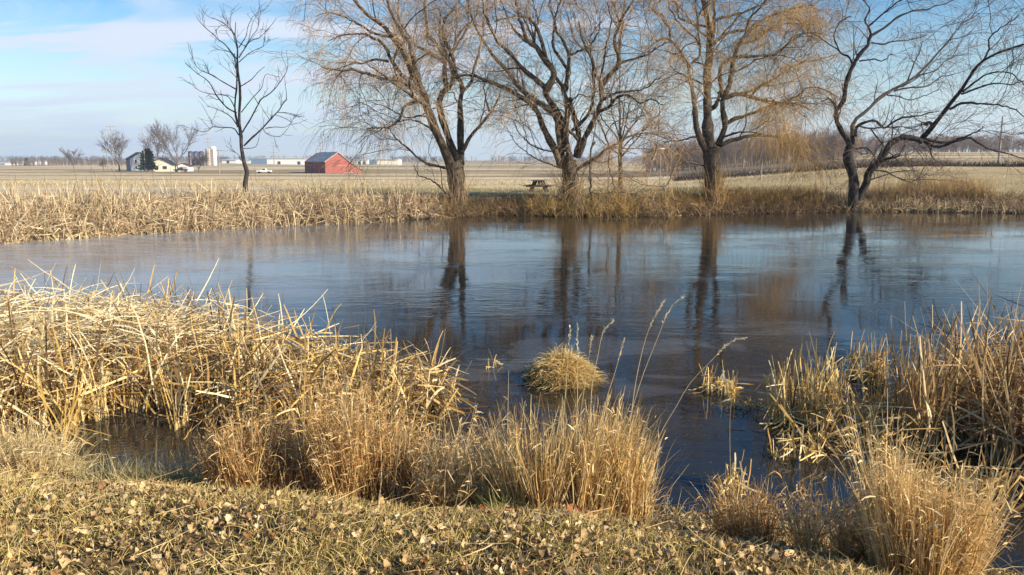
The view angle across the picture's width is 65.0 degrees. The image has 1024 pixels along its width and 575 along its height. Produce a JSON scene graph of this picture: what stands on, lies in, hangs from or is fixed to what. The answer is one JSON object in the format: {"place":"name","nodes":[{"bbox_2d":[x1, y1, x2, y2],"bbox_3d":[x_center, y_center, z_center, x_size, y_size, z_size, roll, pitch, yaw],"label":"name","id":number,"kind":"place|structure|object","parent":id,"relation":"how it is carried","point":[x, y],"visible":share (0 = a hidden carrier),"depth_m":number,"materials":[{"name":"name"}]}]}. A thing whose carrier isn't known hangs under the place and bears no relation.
{"place":"outdoors","nodes":[
{"label":"outdoors","id":0,"kind":"place"},
{"bbox_2d":[251,157,308,164],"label":"warehouse","id":1,"kind":"structure","parent":0,"point":[293,160],"depth_m":888.80,"materials":[{"name":"metal"}]},
{"bbox_2d":[0,211,1023,571],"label":"water","id":2,"kind":"structure","parent":0,"point":[512,293],"depth_m":13.96,"materials":[{"name":"water"}]},
{"bbox_2d":[33,356,117,449],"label":"cattail clump","id":3,"kind":"object","parent":2,"relation":"on","point":[69,423],"visible":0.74,"depth_m":6.75,"materials":[{"name":"plant"}]},
{"bbox_2d":[62,358,116,418],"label":"cattail clump","id":4,"kind":"object","parent":2,"relation":"on","point":[103,401],"visible":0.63,"depth_m":7.57,"materials":[{"name":"plant"}]},
{"bbox_2d":[156,357,198,430],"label":"cattail clump","id":5,"kind":"object","parent":2,"relation":"on","point":[176,420],"visible":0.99,"depth_m":7.28,"materials":[{"name":"plant"}]},
{"bbox_2d":[0,164,454,243],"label":"cattail bed","id":6,"kind":"object","parent":2,"relation":"on","point":[39,217],"visible":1,"depth_m":28.28,"materials":[{"name":"plant"}]},
{"bbox_2d":[0,259,487,450],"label":"cattail bed","id":7,"kind":"object","parent":2,"relation":"on","point":[130,344],"visible":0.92,"depth_m":7.87,"materials":[{"name":"plant"}]},
{"bbox_2d":[486,351,502,368],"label":"cattail clump","id":8,"kind":"object","parent":2,"relation":"on","point":[498,362],"visible":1,"depth_m":9.39,"materials":[{"name":"plant"}]},
{"bbox_2d":[510,342,612,393],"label":"grass tussock","id":9,"kind":"object","parent":2,"relation":"in","point":[552,371],"depth_m":8.66,"materials":[{"name":"beige plant"}]},
{"bbox_2d":[688,360,753,396],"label":"cattail clump","id":10,"kind":"object","parent":2,"relation":"on","point":[709,383],"visible":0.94,"depth_m":8.44,"materials":[{"name":"plant"}]},
{"bbox_2d":[707,452,775,497],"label":"cattail clump","id":11,"kind":"object","parent":2,"relation":"on","point":[733,476],"visible":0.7,"depth_m":5.87,"materials":[{"name":"plant"}]},
{"bbox_2d":[720,386,763,409],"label":"cattail clump","id":12,"kind":"object","parent":2,"relation":"on","point":[735,399],"visible":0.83,"depth_m":7.93,"materials":[{"name":"plant"}]},
{"bbox_2d":[724,352,832,431],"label":"cattail clump","id":13,"kind":"object","parent":2,"relation":"on","point":[776,411],"visible":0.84,"depth_m":7.44,"materials":[{"name":"plant"}]},
{"bbox_2d":[766,416,826,462],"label":"cattail clump","id":14,"kind":"object","parent":2,"relation":"on","point":[792,444],"visible":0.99,"depth_m":6.56,"materials":[{"name":"plant"}]},
{"bbox_2d":[757,331,858,434],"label":"cattail clump","id":15,"kind":"object","parent":2,"relation":"on","point":[814,388],"visible":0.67,"depth_m":7.49,"materials":[{"name":"plant"}]},
{"bbox_2d":[796,350,871,396],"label":"cattail clump","id":16,"kind":"object","parent":2,"relation":"on","point":[846,385],"visible":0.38,"depth_m":8.26,"materials":[{"name":"plant"}]},
{"bbox_2d":[770,360,941,471],"bbox_3d":[2.927,1.035,6.897,1.366,0.616,1.454,1,9,9],"label":"cattail clump","id":17,"kind":"object","parent":2,"relation":"on","point":[815,436],"visible":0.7,"depth_m":6.85,"materials":[{"name":"plant"}]},
{"bbox_2d":[823,329,902,385],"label":"cattail clump","id":18,"kind":"object","parent":2,"relation":"on","point":[872,377],"visible":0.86,"depth_m":8.77,"materials":[{"name":"plant"}]},
{"bbox_2d":[848,351,957,424],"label":"cattail clump","id":19,"kind":"object","parent":2,"relation":"on","point":[864,398],"visible":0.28,"depth_m":7.64,"materials":[{"name":"plant"}]},
{"bbox_2d":[827,301,1021,463],"bbox_3d":[3.620,0.721,6.868,1.690,1.238,1.358,3,10,20],"label":"cattail clump","id":20,"kind":"object","parent":2,"relation":"on","point":[918,399],"visible":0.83,"depth_m":6.76,"materials":[{"name":"plant"}]},
{"bbox_2d":[832,189,1023,212],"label":"reed fringe","id":21,"kind":"object","parent":2,"relation":"in","point":[933,209],"visible":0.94,"depth_m":38.05,"materials":[{"name":"plant"}]},
{"bbox_2d":[870,324,1003,442],"bbox_3d":[3.957,0.804,7.196,1.445,0.973,0.971,2,9,14],"label":"cattail clump","id":22,"kind":"object","parent":2,"relation":"on","point":[960,381],"visible":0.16,"depth_m":7.25,"materials":[{"name":"plant"}]},
{"bbox_2d":[872,271,1023,491],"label":"cattail bed","id":23,"kind":"object","parent":2,"relation":"on","point":[1004,387],"visible":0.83,"depth_m":6.86,"materials":[{"name":"plant"}]},
{"bbox_2d":[903,406,1023,515],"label":"cattail clump","id":24,"kind":"object","parent":2,"relation":"on","point":[1004,478],"visible":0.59,"depth_m":5.74,"materials":[{"name":"plant"}]},
{"bbox_2d":[0,152,1023,574],"bbox_3d":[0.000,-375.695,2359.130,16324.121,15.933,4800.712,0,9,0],"label":"ground","id":25,"kind":"structure","parent":0,"point":[286,172],"depth_m":58.05,"materials":[{"name":"beige plant"}]},
{"bbox_2d":[0,162,17,164],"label":"warehouse","id":26,"kind":"structure","parent":25,"relation":"on","point":[5,163],"depth_m":774.74,"materials":[{"name":"metal"}]},
{"bbox_2d":[0,404,114,477],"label":"grass clump","id":27,"kind":"object","parent":25,"relation":"on","point":[17,456],"visible":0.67,"depth_m":5.58,"materials":[{"name":"beige plant"}]},
{"bbox_2d":[10,157,125,165],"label":"hedgerow trees","id":28,"kind":"object","parent":25,"relation":"on","point":[31,161],"visible":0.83,"depth_m":631.71,"materials":[{"name":"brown plant"}]},
{"bbox_2d":[59,147,83,167],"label":"bare tree","id":29,"kind":"object","parent":25,"relation":"on","point":[70,155],"visible":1,"depth_m":414.27,"materials":[{"name":"brown plant"}]},
{"bbox_2d":[99,157,109,169],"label":"bare tree","id":30,"kind":"object","parent":25,"relation":"on","point":[103,160],"visible":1,"depth_m":295.81,"materials":[{"name":"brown plant"}]},
{"bbox_2d":[104,125,114,171],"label":"utility pole","id":31,"kind":"object","parent":25,"relation":"on","point":[110,126],"visible":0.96,"depth_m":314.85,"materials":[{"name":"brown wood"}]},
{"bbox_2d":[95,129,131,170],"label":"bare tree","id":32,"kind":"object","parent":25,"relation":"on","point":[118,146],"visible":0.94,"depth_m":339.20,"materials":[{"name":"brown plant"}]},
{"bbox_2d":[56,447,209,486],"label":"grass clump","id":33,"kind":"object","parent":25,"relation":"on","point":[136,474],"visible":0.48,"depth_m":5.08,"materials":[{"name":"beige plant"}]},
{"bbox_2d":[126,152,146,170],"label":"farmhouse","id":34,"kind":"object","parent":25,"relation":"on","point":[133,161],"visible":0.64,"depth_m":329.51,"materials":[{"name":"grey"}]},
{"bbox_2d":[137,148,157,171],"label":"evergreen tree","id":35,"kind":"object","parent":25,"relation":"on","point":[148,156],"visible":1,"depth_m":314.62,"materials":[{"name":"green plant"}]},
{"bbox_2d":[138,130,178,159],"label":"bare tree","id":36,"kind":"object","parent":25,"relation":"on","point":[158,150],"visible":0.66,"depth_m":348.29,"materials":[{"name":"brown plant"}]},
{"bbox_2d":[148,158,175,171],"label":"farmhouse","id":37,"kind":"object","parent":25,"relation":"on","point":[164,164],"visible":0.95,"depth_m":317.65,"materials":[{"name":"beige"}]},
{"bbox_2d":[144,118,207,171],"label":"bare tree","id":38,"kind":"object","parent":25,"relation":"on","point":[156,133],"visible":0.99,"depth_m":317.86,"materials":[{"name":"brown plant"}]},
{"bbox_2d":[174,167,187,171],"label":"pickup truck","id":39,"kind":"object","parent":25,"relation":"on","point":[180,169],"visible":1,"depth_m":313.85,"materials":[{"name":"paint"}]},
{"bbox_2d":[176,163,193,171],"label":"garage","id":40,"kind":"structure","parent":25,"relation":"on","point":[189,167],"depth_m":321.65,"materials":[{"name":"white paint"}]},
{"bbox_2d":[188,151,193,164],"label":"silo","id":41,"kind":"object","parent":25,"relation":"on","point":[190,152],"visible":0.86,"depth_m":595.61,"materials":[{"name":"blue metal"}]},
{"bbox_2d":[194,151,198,164],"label":"silo","id":42,"kind":"object","parent":25,"relation":"on","point":[196,153],"visible":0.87,"depth_m":601.50,"materials":[{"name":"blue metal"}]},
{"bbox_2d":[187,152,210,172],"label":"bare tree","id":43,"kind":"object","parent":25,"relation":"on","point":[203,158],"visible":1,"depth_m":296.31,"materials":[{"name":"brown plant"}]},
{"bbox_2d":[205,148,210,164],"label":"silo","id":44,"kind":"object","parent":25,"relation":"on","point":[208,159],"visible":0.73,"depth_m":588.90,"materials":[{"name":"beige concrete"}]},
{"bbox_2d":[210,146,216,164],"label":"silo","id":45,"kind":"object","parent":25,"relation":"on","point":[213,155],"visible":0.94,"depth_m":590.37,"materials":[{"name":"white concrete"}]},
{"bbox_2d":[214,150,221,173],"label":"utility pole","id":46,"kind":"object","parent":25,"relation":"on","point":[218,159],"visible":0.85,"depth_m":236.90,"materials":[{"name":"brown wood"}]},
{"bbox_2d":[222,159,241,162],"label":"warehouse","id":47,"kind":"structure","parent":25,"relation":"on","point":[231,161],"depth_m":987.94,"materials":[{"name":"metal"}]},
{"bbox_2d":[177,1,312,195],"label":"bare tree","id":48,"kind":"object","parent":25,"relation":"on","point":[240,134],"visible":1,"depth_m":32.65,"materials":[{"name":"brown plant"}]},
{"bbox_2d":[251,289,262,477],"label":"grass stalk","id":49,"kind":"object","parent":25,"relation":"on","point":[253,389],"depth_m":4.75,"materials":[{"name":"beige plant"}]},
{"bbox_2d":[187,399,334,494],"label":"grass clump","id":50,"kind":"object","parent":25,"relation":"on","point":[229,464],"visible":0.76,"depth_m":4.89,"materials":[{"name":"beige plant"}]},
{"bbox_2d":[256,168,271,172],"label":"pickup truck","id":51,"kind":"object","parent":25,"relation":"on","point":[264,170],"visible":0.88,"depth_m":288.14,"materials":[{"name":"white paint"}]},
{"bbox_2d":[269,142,278,166],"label":"utility pole","id":52,"kind":"object","parent":25,"relation":"on","point":[273,152],"visible":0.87,"depth_m":492.99,"materials":[{"name":"grey wood"}]},
{"bbox_2d":[0,153,646,162],"bbox_3d":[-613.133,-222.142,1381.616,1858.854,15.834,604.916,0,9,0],"label":"treeline","id":53,"kind":"object","parent":25,"relation":"on","point":[248,158],"visible":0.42,"depth_m":1261.64,"materials":[{"name":"brown plant"}]},
{"bbox_2d":[305,152,363,172],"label":"red barn","id":54,"kind":"structure","parent":25,"relation":"on","point":[312,164],"depth_m":295.12,"materials":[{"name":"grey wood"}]},
{"bbox_2d":[314,163,319,172],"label":"door","id":55,"kind":"structure","parent":54,"relation":"in","point":[316,165],"depth_m":295.21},
{"bbox_2d":[255,365,455,506],"bbox_3d":[-0.975,0.912,5.011,0.993,1.057,1.241,-8,12,-41],"label":"grass clump","id":56,"kind":"object","parent":25,"relation":"on","point":[353,458],"visible":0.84,"depth_m":4.77,"materials":[{"name":"beige plant"}]},
{"bbox_2d":[357,159,368,163],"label":"warehouse","id":57,"kind":"structure","parent":25,"relation":"on","point":[363,161],"depth_m":918.78,"materials":[{"name":"metal"}]},
{"bbox_2d":[366,567,373,572],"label":"fallen leaf","id":58,"kind":"object","parent":25,"relation":"on","point":[368,570],"visible":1,"depth_m":3.17,"materials":[{"name":"beige plant"}]},
{"bbox_2d":[369,159,401,164],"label":"warehouse","id":59,"kind":"structure","parent":25,"relation":"on","point":[396,161],"depth_m":859.67,"materials":[{"name":"beige"}]},
{"bbox_2d":[259,0,529,206],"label":"willow tree","id":60,"kind":"object","parent":25,"relation":"on","point":[453,158],"visible":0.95,"depth_m":34.10,"materials":[{"name":"brown plant"}]},
{"bbox_2d":[393,365,417,499],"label":"grass stalk","id":61,"kind":"object","parent":25,"relation":"on","point":[399,442],"depth_m":4.60,"materials":[{"name":"beige plant"}]},
{"bbox_2d":[30,442,847,551],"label":"shore grass","id":62,"kind":"structure","parent":25,"relation":"on","point":[700,521],"depth_m":5.26,"materials":[{"name":"beige plant"}]},
{"bbox_2d":[367,395,544,512],"bbox_3d":[-0.280,1.032,4.583,1.049,0.839,1.148,0,9,0],"label":"grass clump","id":63,"kind":"object","parent":25,"relation":"on","point":[446,482],"visible":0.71,"depth_m":4.56,"materials":[{"name":"beige plant"}]},
{"bbox_2d":[450,375,473,505],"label":"grass stalk","id":64,"kind":"object","parent":25,"relation":"on","point":[461,436],"depth_m":4.48,"materials":[{"name":"beige plant"}]},
{"bbox_2d":[472,566,479,573],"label":"fallen leaf","id":65,"kind":"object","parent":25,"relation":"on","point":[477,570],"visible":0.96,"depth_m":3.18,"materials":[{"name":"plant"}]},
{"bbox_2d":[463,474,533,510],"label":"grass clump","id":66,"kind":"object","parent":25,"relation":"on","point":[494,500],"visible":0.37,"depth_m":4.30,"materials":[{"name":"beige plant"}]},
{"bbox_2d":[0,165,1004,187],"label":"corn stubble","id":67,"kind":"object","parent":25,"relation":"on","point":[293,183],"visible":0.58,"depth_m":76.80,"materials":[{"name":"beige plant"}]},
{"bbox_2d":[507,371,508,504],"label":"grass stalk","id":68,"kind":"object","parent":25,"relation":"on","point":[507,435],"depth_m":4.28,"materials":[{"name":"beige plant"}]},
{"bbox_2d":[0,471,1022,574],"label":"leaf litter","id":69,"kind":"object","parent":25,"relation":"on","point":[774,552],"visible":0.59,"depth_m":3.58,"materials":[{"name":"beige plant"}]},
{"bbox_2d":[0,449,1023,574],"bbox_3d":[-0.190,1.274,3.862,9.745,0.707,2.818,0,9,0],"label":"lawn grass","id":70,"kind":"structure","parent":25,"relation":"on","point":[24,490],"depth_m":3.54,"materials":[{"name":"beige plant"}]},
{"bbox_2d":[383,556,391,567],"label":"fallen leaf","id":71,"kind":"object","parent":70,"relation":"on","point":[387,564],"visible":1,"depth_m":3.18,"materials":[{"name":"beige plant"}]},
{"bbox_2d":[420,556,429,564],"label":"fallen leaf","id":72,"kind":"object","parent":70,"relation":"on","point":[425,559],"visible":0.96,"depth_m":3.21,"materials":[{"name":"brown plant"}]},
{"bbox_2d":[432,569,439,574],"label":"fallen leaf","id":73,"kind":"object","parent":70,"relation":"on","point":[435,572],"visible":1,"depth_m":3.15,"materials":[{"name":"brown plant"}]},
{"bbox_2d":[492,556,502,564],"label":"fallen leaf","id":74,"kind":"object","parent":70,"relation":"on","point":[499,560],"visible":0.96,"depth_m":3.22,"materials":[{"name":"brown plant"}]},
{"bbox_2d":[518,554,525,563],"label":"fallen leaf","id":75,"kind":"object","parent":70,"relation":"on","point":[521,560],"visible":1,"depth_m":3.20,"materials":[{"name":"beige plant"}]},
{"bbox_2d":[567,504,582,515],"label":"fallen leaf","id":76,"kind":"object","parent":70,"relation":"on","point":[573,506],"visible":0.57,"depth_m":4.10,"materials":[{"name":"orange plant"}]},
{"bbox_2d":[592,565,601,574],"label":"fallen leaf","id":77,"kind":"object","parent":70,"relation":"on","point":[598,570],"visible":1,"depth_m":3.21,"materials":[{"name":"beige plant"}]},
{"bbox_2d":[523,180,550,191],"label":"picnic table","id":78,"kind":"object","parent":25,"relation":"on","point":[534,185],"visible":0.88,"depth_m":50.99,"materials":[{"name":"brown wood"}]},
{"bbox_2d":[562,326,571,505],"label":"grass stalk","id":79,"kind":"object","parent":25,"relation":"on","point":[569,336],"depth_m":4.18,"materials":[{"name":"beige plant"}]},
{"bbox_2d":[562,567,573,574],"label":"fallen leaf","id":80,"kind":"object","parent":25,"relation":"on","point":[566,570],"visible":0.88,"depth_m":3.20,"materials":[{"name":"beige plant"}]},
{"bbox_2d":[387,0,751,218],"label":"willow tree","id":81,"kind":"object","parent":25,"relation":"on","point":[568,165],"visible":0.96,"depth_m":33.48,"materials":[{"name":"brown plant"}]},
{"bbox_2d":[575,324,578,503],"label":"grass stalk","id":82,"kind":"object","parent":25,"relation":"on","point":[577,354],"depth_m":4.23,"materials":[{"name":"beige plant"}]},
{"bbox_2d":[465,385,692,524],"bbox_3d":[0.373,0.971,4.398,1.282,0.881,0.857,0,9,0],"label":"grass clump","id":83,"kind":"object","parent":25,"relation":"on","point":[605,479],"visible":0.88,"depth_m":4.28,"materials":[{"name":"beige plant"}]},
{"bbox_2d":[578,335,593,450],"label":"grass stalk","id":84,"kind":"object","parent":25,"relation":"on","point":[591,337],"depth_m":4.26,"materials":[{"name":"beige plant"}]},
{"bbox_2d":[589,319,613,465],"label":"grass stalk","id":85,"kind":"object","parent":25,"relation":"on","point":[594,372],"depth_m":4.22,"materials":[{"name":"beige plant"}]},
{"bbox_2d":[602,337,624,448],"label":"grass stalk","id":86,"kind":"object","parent":25,"relation":"on","point":[611,382],"depth_m":4.23,"materials":[{"name":"beige plant"}]},
{"bbox_2d":[572,54,689,195],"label":"bare tree","id":87,"kind":"object","parent":25,"relation":"on","point":[620,135],"visible":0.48,"depth_m":41.27,"materials":[{"name":"brown plant"}]},
{"bbox_2d":[629,298,665,471],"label":"grass stalk","id":88,"kind":"object","parent":25,"relation":"on","point":[663,301],"depth_m":4.25,"materials":[{"name":"beige plant"}]},
{"bbox_2d":[625,296,684,447],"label":"grass stalk","id":89,"kind":"object","parent":25,"relation":"on","point":[665,317],"depth_m":4.30,"materials":[{"name":"beige plant"}]},
{"bbox_2d":[652,337,747,520],"bbox_3d":[1.018,0.816,4.380,0.487,1.121,0.033,0,9,0],"label":"grass stalk","id":90,"kind":"object","parent":25,"relation":"on","point":[744,338],"depth_m":4.34,"materials":[{"name":"beige plant"}]},
{"bbox_2d":[418,183,1023,218],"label":"bank brush","id":91,"kind":"object","parent":25,"relation":"on","point":[801,198],"visible":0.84,"depth_m":36.95,"materials":[{"name":"brown dry grass"}]},
{"bbox_2d":[730,393,732,519],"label":"grass stalk","id":92,"kind":"object","parent":25,"relation":"on","point":[730,474],"depth_m":4.32,"materials":[{"name":"beige plant"}]},
{"bbox_2d":[576,0,894,216],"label":"willow tree","id":93,"kind":"object","parent":25,"relation":"on","point":[711,155],"visible":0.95,"depth_m":37.03,"materials":[{"name":"brown plant"}]},
{"bbox_2d":[680,468,814,546],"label":"grass clump","id":94,"kind":"object","parent":25,"relation":"on","point":[758,525],"visible":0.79,"depth_m":4.30,"materials":[{"name":"beige plant"}]},
{"bbox_2d":[638,125,867,171],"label":"bare woods","id":95,"kind":"object","parent":25,"relation":"on","point":[726,155],"visible":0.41,"depth_m":222.30,"materials":[{"name":"brown plant"}]},
{"bbox_2d":[756,466,915,571],"bbox_3d":[1.640,1.150,3.928,0.950,0.716,0.707,5,10,27],"label":"grass clump","id":96,"kind":"object","parent":25,"relation":"on","point":[849,541],"visible":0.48,"depth_m":3.94,"materials":[{"name":"beige plant"}]},
{"bbox_2d":[671,158,1023,180],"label":"ditch scrub","id":97,"kind":"object","parent":25,"relation":"on","point":[990,164],"visible":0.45,"depth_m":86.89,"materials":[{"name":"brown plant"}]},
{"bbox_2d":[743,0,1023,211],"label":"willow tree","id":98,"kind":"object","parent":25,"relation":"on","point":[856,192],"visible":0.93,"depth_m":36.99,"materials":[{"name":"brown plant"}]},
{"bbox_2d":[808,385,1023,574],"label":"grass clump","id":99,"kind":"object","parent":25,"relation":"on","point":[918,535],"visible":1,"depth_m":3.47,"materials":[{"name":"beige plant"}]},
{"bbox_2d":[825,132,1023,153],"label":"bare woods","id":100,"kind":"object","parent":25,"relation":"on","point":[972,144],"visible":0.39,"depth_m":401.40,"materials":[{"name":"brown plant"}]},
{"bbox_2d":[997,116,1003,162],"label":"utility pole","id":101,"kind":"object","parent":25,"relation":"on","point":[1000,141],"visible":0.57,"depth_m":90.52,"materials":[{"name":"brown wood"}]},
{"bbox_2d":[0,0,1023,159],"label":"sky","id":102,"kind":"structure","parent":0,"point":[70,70],"materials":[{"name":"blue"}]},
{"bbox_2d":[285,176,1023,200],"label":"meadow grass","id":103,"kind":"structure","parent":0,"point":[526,193],"depth_m":55.77,"materials":[{"name":"beige plant"}]},
{"bbox_2d":[720,176,1000,200],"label":"orange grass","id":104,"kind":"structure","parent":0,"point":[952,187],"depth_m":39.62,"materials":[{"name":"brown plant"}]}
]}

